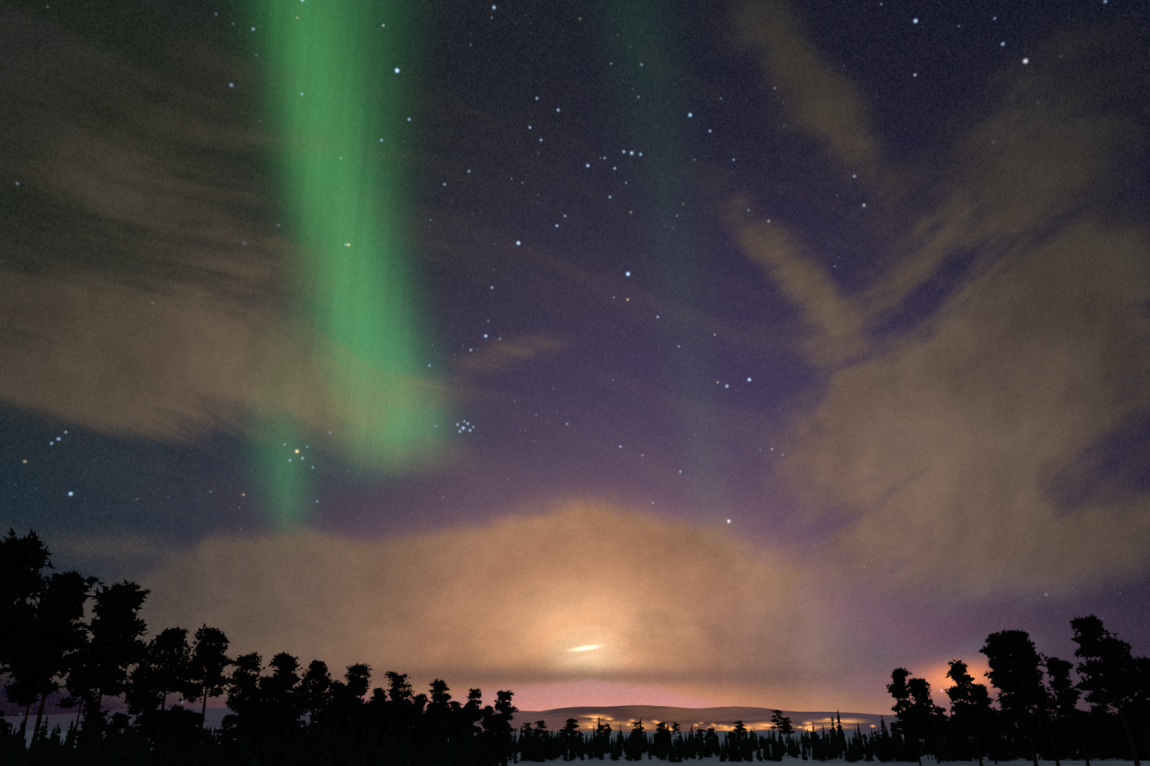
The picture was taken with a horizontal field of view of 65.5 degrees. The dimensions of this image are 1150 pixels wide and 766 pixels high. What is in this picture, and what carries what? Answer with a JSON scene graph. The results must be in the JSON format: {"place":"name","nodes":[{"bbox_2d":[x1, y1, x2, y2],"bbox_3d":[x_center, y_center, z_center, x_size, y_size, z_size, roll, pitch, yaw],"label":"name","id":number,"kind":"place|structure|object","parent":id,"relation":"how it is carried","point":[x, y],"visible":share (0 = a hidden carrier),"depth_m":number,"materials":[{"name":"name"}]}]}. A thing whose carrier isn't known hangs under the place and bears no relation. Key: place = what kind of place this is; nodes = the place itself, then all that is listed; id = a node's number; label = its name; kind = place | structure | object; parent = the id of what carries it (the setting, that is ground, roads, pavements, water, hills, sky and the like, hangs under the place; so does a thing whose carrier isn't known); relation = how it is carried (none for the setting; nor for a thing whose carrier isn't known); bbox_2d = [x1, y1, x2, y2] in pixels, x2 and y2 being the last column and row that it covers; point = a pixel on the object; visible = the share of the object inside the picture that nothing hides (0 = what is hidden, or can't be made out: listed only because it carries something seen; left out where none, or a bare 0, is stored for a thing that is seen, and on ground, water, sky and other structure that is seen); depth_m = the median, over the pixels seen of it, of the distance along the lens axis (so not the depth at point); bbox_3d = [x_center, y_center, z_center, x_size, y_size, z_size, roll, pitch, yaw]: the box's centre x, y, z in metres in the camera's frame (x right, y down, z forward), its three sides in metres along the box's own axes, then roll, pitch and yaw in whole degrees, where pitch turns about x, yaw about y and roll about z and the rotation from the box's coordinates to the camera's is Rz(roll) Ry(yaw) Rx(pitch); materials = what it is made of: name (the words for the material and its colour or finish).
{"place":"outdoors","nodes":[
{"label":"outdoors","id":0,"kind":"place"},
{"bbox_2d":[1,705,1090,731],"bbox_3d":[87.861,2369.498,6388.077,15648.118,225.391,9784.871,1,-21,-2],"label":"distant hills","id":1,"kind":"structure","parent":0,"point":[720,719],"depth_m":4590.61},
{"bbox_2d":[0,731,1149,765],"bbox_3d":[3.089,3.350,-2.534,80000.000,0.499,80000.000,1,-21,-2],"label":"snow ground","id":2,"kind":"structure","parent":0,"point":[788,760],"depth_m":126.29,"materials":[{"name":"white snow"}]},
{"bbox_2d":[0,527,54,679],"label":"pine","id":3,"kind":"object","parent":2,"relation":"on","point":[23,582],"visible":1,"depth_m":84.92,"materials":[{"name":"black plant"}]},
{"bbox_2d":[4,630,65,743],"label":"pine","id":4,"kind":"object","parent":2,"relation":"on","point":[22,694],"visible":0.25,"depth_m":97.89,"materials":[{"name":"black plant"}]},
{"bbox_2d":[10,569,106,741],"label":"pine","id":5,"kind":"object","parent":2,"relation":"on","point":[63,597],"visible":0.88,"depth_m":94.72,"materials":[{"name":"black plant"}]},
{"bbox_2d":[56,649,104,740],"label":"pine","id":6,"kind":"object","parent":2,"relation":"on","point":[89,704],"visible":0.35,"depth_m":124.81,"materials":[{"name":"black plant"}]},
{"bbox_2d":[64,578,155,736],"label":"pine","id":7,"kind":"object","parent":2,"relation":"on","point":[114,611],"visible":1,"depth_m":96.52,"materials":[{"name":"black plant"}]},
{"bbox_2d":[123,664,158,725],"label":"pine","id":8,"kind":"object","parent":2,"relation":"on","point":[138,706],"visible":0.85,"depth_m":143.90,"materials":[{"name":"black plant"}]},
{"bbox_2d":[136,625,197,708],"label":"pine","id":9,"kind":"object","parent":2,"relation":"on","point":[170,642],"visible":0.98,"depth_m":127.57,"materials":[{"name":"black plant"}]},
{"bbox_2d":[172,622,232,727],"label":"pine","id":10,"kind":"object","parent":2,"relation":"on","point":[209,656],"visible":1,"depth_m":127.19,"materials":[{"name":"black plant"}]},
{"bbox_2d":[226,651,265,739],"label":"pine","id":11,"kind":"object","parent":2,"relation":"on","point":[245,681],"visible":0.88,"depth_m":161.62,"materials":[{"name":"black plant"}]},
{"bbox_2d":[255,675,277,721],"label":"pine","id":12,"kind":"object","parent":2,"relation":"on","point":[262,682],"visible":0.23,"depth_m":175.03,"materials":[{"name":"black plant"}]},
{"bbox_2d":[263,652,305,706],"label":"pine","id":13,"kind":"object","parent":2,"relation":"on","point":[285,679],"visible":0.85,"depth_m":165.67,"materials":[{"name":"black plant"}]},
{"bbox_2d":[0,686,588,765],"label":"bushes","id":14,"kind":"object","parent":2,"relation":"on","point":[380,733],"visible":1,"depth_m":66.25,"materials":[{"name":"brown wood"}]},
{"bbox_2d":[293,659,336,719],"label":"pine","id":15,"kind":"object","parent":2,"relation":"on","point":[318,686],"visible":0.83,"depth_m":181.40,"materials":[{"name":"black plant"}]},
{"bbox_2d":[325,680,346,711],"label":"pine","id":16,"kind":"object","parent":2,"relation":"on","point":[336,685],"visible":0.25,"depth_m":191.27,"materials":[{"name":"black plant"}]},
{"bbox_2d":[334,663,372,706],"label":"pine","id":17,"kind":"object","parent":2,"relation":"on","point":[358,681],"visible":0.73,"depth_m":187.89,"materials":[{"name":"black plant"}]},
{"bbox_2d":[369,688,387,709],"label":"pine","id":18,"kind":"object","parent":2,"relation":"on","point":[380,694],"visible":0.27,"depth_m":209.79,"materials":[{"name":"black plant"}]},
{"bbox_2d":[384,670,414,703],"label":"pine","id":19,"kind":"object","parent":2,"relation":"on","point":[397,684],"visible":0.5,"depth_m":201.86,"materials":[{"name":"black plant"}]},
{"bbox_2d":[411,693,430,713],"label":"pine","id":20,"kind":"object","parent":2,"relation":"on","point":[420,700],"visible":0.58,"depth_m":235.59,"materials":[{"name":"black plant"}]},
{"bbox_2d":[424,679,452,715],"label":"pine","id":21,"kind":"object","parent":2,"relation":"on","point":[438,690],"visible":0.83,"depth_m":222.89,"materials":[{"name":"black plant"}]},
{"bbox_2d":[447,701,462,718],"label":"pine","id":22,"kind":"object","parent":2,"relation":"on","point":[454,703],"visible":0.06,"depth_m":271.91,"materials":[{"name":"black plant"}]},
{"bbox_2d":[463,687,487,724],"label":"pine","id":23,"kind":"object","parent":2,"relation":"on","point":[470,705],"visible":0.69,"depth_m":254.82,"materials":[{"name":"black plant"}]},
{"bbox_2d":[479,705,495,725],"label":"pine","id":24,"kind":"object","parent":2,"relation":"on","point":[490,710],"visible":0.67,"depth_m":299.76,"materials":[{"name":"black plant"}]},
{"bbox_2d":[494,690,518,720],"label":"pine","id":25,"kind":"object","parent":2,"relation":"on","point":[503,705],"visible":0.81,"depth_m":262.19,"materials":[{"name":"black plant"}]},
{"bbox_2d":[527,709,905,762],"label":"distant trees","id":26,"kind":"object","parent":2,"relation":"on","point":[633,744],"visible":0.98,"depth_m":144.59,"materials":[{"name":"black plant"}]},
{"bbox_2d":[886,668,924,764],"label":"pine","id":27,"kind":"object","parent":2,"relation":"on","point":[898,688],"visible":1,"depth_m":113.23,"materials":[{"name":"black plant"}]},
{"bbox_2d":[907,677,939,763],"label":"pine","id":28,"kind":"object","parent":2,"relation":"on","point":[920,691],"visible":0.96,"depth_m":118.87,"materials":[{"name":"black plant"}]},
{"bbox_2d":[944,659,988,765],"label":"pine","id":29,"kind":"object","parent":2,"relation":"on","point":[967,713],"visible":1,"depth_m":105.40,"materials":[{"name":"black plant"}]},
{"bbox_2d":[969,682,999,763],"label":"pine","id":30,"kind":"object","parent":2,"relation":"on","point":[984,702],"visible":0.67,"depth_m":116.22,"materials":[{"name":"black plant"}]},
{"bbox_2d":[850,704,1149,762],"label":"bushes","id":31,"kind":"object","parent":2,"relation":"on","point":[959,744],"visible":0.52,"depth_m":131.41,"materials":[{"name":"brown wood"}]},
{"bbox_2d":[978,631,1037,765],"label":"pine","id":32,"kind":"object","parent":2,"relation":"on","point":[1004,679],"visible":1,"depth_m":99.28,"materials":[{"name":"black plant"}]},
{"bbox_2d":[999,628,1059,765],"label":"pine","id":33,"kind":"object","parent":2,"relation":"on","point":[1023,649],"visible":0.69,"depth_m":108.98,"materials":[{"name":"black plant"}]},
{"bbox_2d":[1044,655,1093,765],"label":"pine","id":34,"kind":"object","parent":2,"relation":"on","point":[1068,697],"visible":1,"depth_m":107.30,"materials":[{"name":"black plant"}]},
{"bbox_2d":[1069,613,1140,765],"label":"pine","id":35,"kind":"object","parent":2,"relation":"on","point":[1091,629],"visible":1,"depth_m":91.50,"materials":[{"name":"black plant"}]},
{"bbox_2d":[1101,636,1149,753],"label":"pine","id":36,"kind":"object","parent":2,"relation":"on","point":[1130,712],"visible":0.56,"depth_m":99.09,"materials":[{"name":"black plant"}]},
{"bbox_2d":[1129,655,1149,718],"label":"pine","id":37,"kind":"object","parent":2,"relation":"on","point":[1143,675],"visible":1,"depth_m":93.81,"materials":[{"name":"black plant"}]},
{"bbox_2d":[0,0,1149,716],"label":"sky","id":38,"kind":"structure","parent":0,"point":[786,355],"materials":[{"name":"purple"}]}
]}

